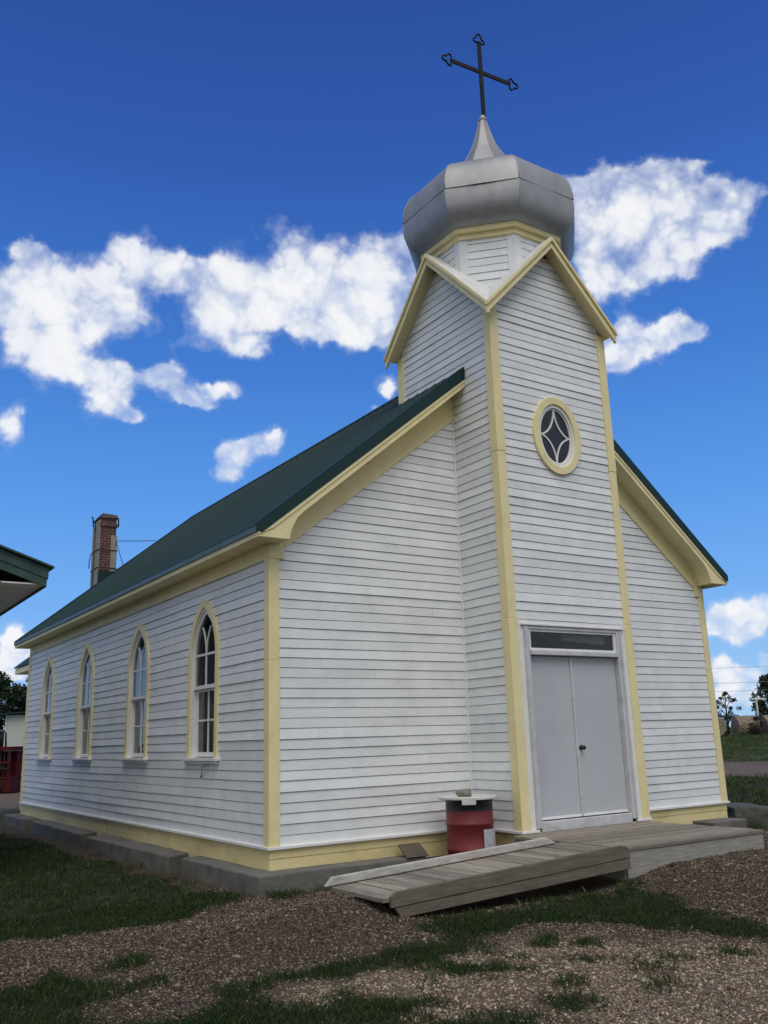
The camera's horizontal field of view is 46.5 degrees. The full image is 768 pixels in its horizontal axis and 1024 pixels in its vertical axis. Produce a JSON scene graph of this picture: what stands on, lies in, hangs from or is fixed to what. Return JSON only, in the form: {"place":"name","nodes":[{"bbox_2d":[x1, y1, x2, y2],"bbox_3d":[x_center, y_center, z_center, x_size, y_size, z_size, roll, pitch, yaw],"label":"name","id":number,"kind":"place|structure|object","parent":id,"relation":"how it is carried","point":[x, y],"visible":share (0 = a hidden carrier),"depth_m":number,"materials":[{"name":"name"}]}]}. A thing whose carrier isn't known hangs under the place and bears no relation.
{"place":"outdoors","nodes":[
{"label":"outdoors","id":0,"kind":"place"},
{"bbox_2d":[0,734,767,1023],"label":"grass","id":1,"kind":"structure","parent":0,"point":[186,906],"depth_m":7.33,"materials":[{"name":"green plant"}]},
{"bbox_2d":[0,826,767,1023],"bbox_3d":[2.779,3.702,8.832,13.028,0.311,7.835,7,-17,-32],"label":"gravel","id":2,"kind":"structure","parent":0,"point":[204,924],"depth_m":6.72,"materials":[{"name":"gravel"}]},
{"bbox_2d":[0,729,767,1023],"bbox_3d":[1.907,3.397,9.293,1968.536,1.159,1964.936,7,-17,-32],"label":"ground","id":3,"kind":"structure","parent":0,"point":[9,803],"depth_m":7.04,"materials":[{"name":"brown gravel"}]},
{"bbox_2d":[0,730,22,792],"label":"farm machine","id":4,"kind":"object","parent":3,"relation":"on","point":[11,758],"visible":0.89,"depth_m":35.53,"materials":[{"name":"red paint"}]},
{"bbox_2d":[0,711,25,750],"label":"shed","id":5,"kind":"structure","parent":3,"relation":"on","point":[14,725],"depth_m":45.91,"materials":[{"name":"white paint"}]},
{"bbox_2d":[0,671,26,746],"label":"tree","id":6,"kind":"object","parent":3,"relation":"on","point":[12,695],"visible":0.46,"depth_m":60.93,"materials":[{"name":"green plant"}]},
{"bbox_2d":[3,677,27,717],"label":"tree","id":7,"kind":"object","parent":3,"relation":"on","point":[22,707],"visible":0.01,"depth_m":65.49,"materials":[{"name":"green plant"}]},
{"bbox_2d":[3,813,40,829],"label":"concrete block","id":8,"kind":"structure","parent":3,"relation":"on","point":[20,821],"depth_m":19.23,"materials":[{"name":"grey concrete"}]},
{"bbox_2d":[0,544,54,615],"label":"neighbour building","id":9,"kind":"structure","parent":3,"relation":"on","point":[23,577],"depth_m":12.34,"materials":[{"name":"paint"}]},
{"bbox_2d":[31,820,96,847],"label":"concrete block","id":10,"kind":"structure","parent":3,"relation":"on","point":[74,836],"depth_m":16.25,"materials":[{"name":"grey concrete"}]},
{"bbox_2d":[86,834,187,873],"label":"concrete block","id":11,"kind":"structure","parent":3,"relation":"on","point":[156,858],"depth_m":12.81,"materials":[{"name":"grey concrete"}]},
{"bbox_2d":[181,856,258,891],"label":"concrete block","id":12,"kind":"structure","parent":3,"relation":"on","point":[219,873],"depth_m":10.72,"materials":[{"name":"grey concrete"}]},
{"bbox_2d":[238,855,425,896],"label":"concrete block","id":13,"kind":"structure","parent":3,"relation":"on","point":[257,883],"depth_m":10.00,"materials":[{"name":"grey concrete"}]},
{"bbox_2d":[398,842,428,858],"bbox_3d":[0.357,4.129,10.907,0.339,0.142,0.241,7,-17,-32],"label":"loose board","id":14,"kind":"object","parent":13,"relation":"on","point":[412,850],"visible":1,"depth_m":10.89,"materials":[{"name":"wood"}]},
{"bbox_2d":[14,33,729,870],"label":"wooden church","id":15,"kind":"structure","parent":3,"relation":"on","point":[474,557],"depth_m":12.47,"materials":[{"name":"white paint"}]},
{"bbox_2d":[34,656,54,761],"bbox_3d":[-7.254,4.259,19.413,0.255,2.238,1.180,7,-17,-32],"label":"window","id":16,"kind":"structure","parent":15,"relation":"in","point":[49,674],"depth_m":19.58,"materials":[{"name":"yellow paint"}]},
{"bbox_2d":[70,642,94,761],"bbox_3d":[-5.629,3.600,17.015,0.255,2.238,1.180,7,-17,-32],"label":"window","id":17,"kind":"structure","parent":15,"relation":"in","point":[87,660],"depth_m":17.18,"materials":[{"name":"yellow paint"}]},
{"bbox_2d":[120,622,149,762],"bbox_3d":[-3.945,2.916,14.529,0.255,2.238,1.180,7,-17,-32],"label":"window","id":18,"kind":"structure","parent":15,"relation":"in","point":[135,660],"depth_m":14.68,"materials":[{"name":"yellow paint"}]},
{"bbox_2d":[181,598,219,763],"bbox_3d":[-2.365,2.310,12.335,0.410,2.238,1.180,7,-17,-32],"label":"window","id":19,"kind":"structure","parent":15,"relation":"in","point":[194,755],"depth_m":12.44,"materials":[{"name":"yellow paint"}]},
{"bbox_2d":[532,397,580,474],"bbox_3d":[2.466,-1.087,12.857,0.924,1.164,0.105,7,-17,-32],"label":"oval window","id":20,"kind":"structure","parent":15,"relation":"in","point":[572,458],"depth_m":12.87,"materials":[{"name":"yellow paint"}]},
{"bbox_2d":[531,656,581,819],"bbox_3d":[2.211,2.915,11.646,0.754,2.052,0.055,7,-17,-32],"label":"door","id":21,"kind":"structure","parent":15,"relation":"in","point":[552,695],"depth_m":11.64,"materials":[{"name":"grey paint"}]},
{"bbox_2d":[571,657,627,815],"bbox_3d":[2.915,2.998,12.063,0.854,2.052,0.116,7,-17,-32],"label":"door","id":22,"kind":"structure","parent":15,"relation":"in","point":[594,679],"depth_m":12.07,"materials":[{"name":"grey paint"}]},
{"bbox_2d":[445,799,495,863],"bbox_3d":[1.065,3.977,10.990,0.600,0.866,0.603,7,-17,-32],"label":"oil drum","id":23,"kind":"object","parent":3,"relation":"on","point":[470,828],"visible":0.53,"depth_m":10.79,"materials":[{"name":"red paint"}]},
{"bbox_2d":[439,794,496,804],"bbox_3d":[1.058,3.566,11.085,0.724,0.083,0.724,7,-17,-32],"label":"drum lid","id":24,"kind":"object","parent":23,"relation":"on","point":[472,799],"visible":0.92,"depth_m":10.84,"materials":[{"name":"white metal"}]},
{"bbox_2d":[455,789,471,796],"bbox_3d":[0.989,3.467,11.038,0.207,0.092,0.188,7,-17,-32],"label":"rock","id":25,"kind":"object","parent":24,"relation":"on","point":[464,793],"visible":1,"depth_m":10.98,"materials":[{"name":"beige stone"}]},
{"bbox_2d":[324,838,630,917],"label":"wooden ramp","id":26,"kind":"structure","parent":3,"relation":"on","point":[434,884],"depth_m":8.62,"materials":[{"name":"grey wood"}]},
{"bbox_2d":[514,821,763,879],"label":"wooden deck","id":27,"kind":"structure","parent":3,"relation":"on","point":[650,845],"depth_m":10.24,"materials":[{"name":"grey wood"}]},
{"bbox_2d":[693,818,746,827],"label":"concrete block","id":28,"kind":"structure","parent":3,"relation":"on","point":[734,822],"depth_m":13.93,"materials":[{"name":"grey concrete"}]},
{"bbox_2d":[718,717,726,735],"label":"hay bale","id":29,"kind":"object","parent":3,"relation":"on","point":[722,727],"visible":0.36,"depth_m":74.05,"materials":[{"name":"plant"}]},
{"bbox_2d":[724,723,730,735],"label":"bush","id":30,"kind":"object","parent":3,"relation":"on","point":[728,731],"visible":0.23,"depth_m":75.22,"materials":[{"name":"green plant"}]},
{"bbox_2d":[716,691,741,733],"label":"tree","id":31,"kind":"object","parent":3,"relation":"on","point":[729,716],"visible":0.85,"depth_m":100.59,"materials":[{"name":"green plant"}]},
{"bbox_2d":[731,715,760,734],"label":"hay bale","id":32,"kind":"object","parent":3,"relation":"on","point":[740,725],"visible":0.76,"depth_m":74.44,"materials":[{"name":"plant"}]},
{"bbox_2d":[727,803,767,826],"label":"stone slab","id":33,"kind":"structure","parent":3,"relation":"on","point":[753,814],"depth_m":15.03,"materials":[{"name":"concrete"}]},
{"bbox_2d":[750,698,764,715],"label":"white post","id":34,"kind":"object","parent":3,"relation":"on","point":[756,703],"visible":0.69,"depth_m":95.13,"materials":[{"name":"paint"}]},
{"bbox_2d":[749,715,766,734],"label":"bush","id":35,"kind":"object","parent":3,"relation":"on","point":[758,728],"visible":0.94,"depth_m":74.07,"materials":[{"name":"green plant"}]},
{"bbox_2d":[749,674,767,716],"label":"tree","id":36,"kind":"object","parent":3,"relation":"on","point":[762,690],"visible":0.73,"depth_m":119.81,"materials":[{"name":"green plant"}]},
{"bbox_2d":[759,715,767,733],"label":"hay bale","id":37,"kind":"object","parent":3,"relation":"on","point":[764,720],"visible":0.65,"depth_m":74.86,"materials":[{"name":"plant"}]},
{"bbox_2d":[0,0,767,730],"label":"sky","id":38,"kind":"structure","parent":0,"point":[208,272],"materials":[{"name":"blue"}]}
]}

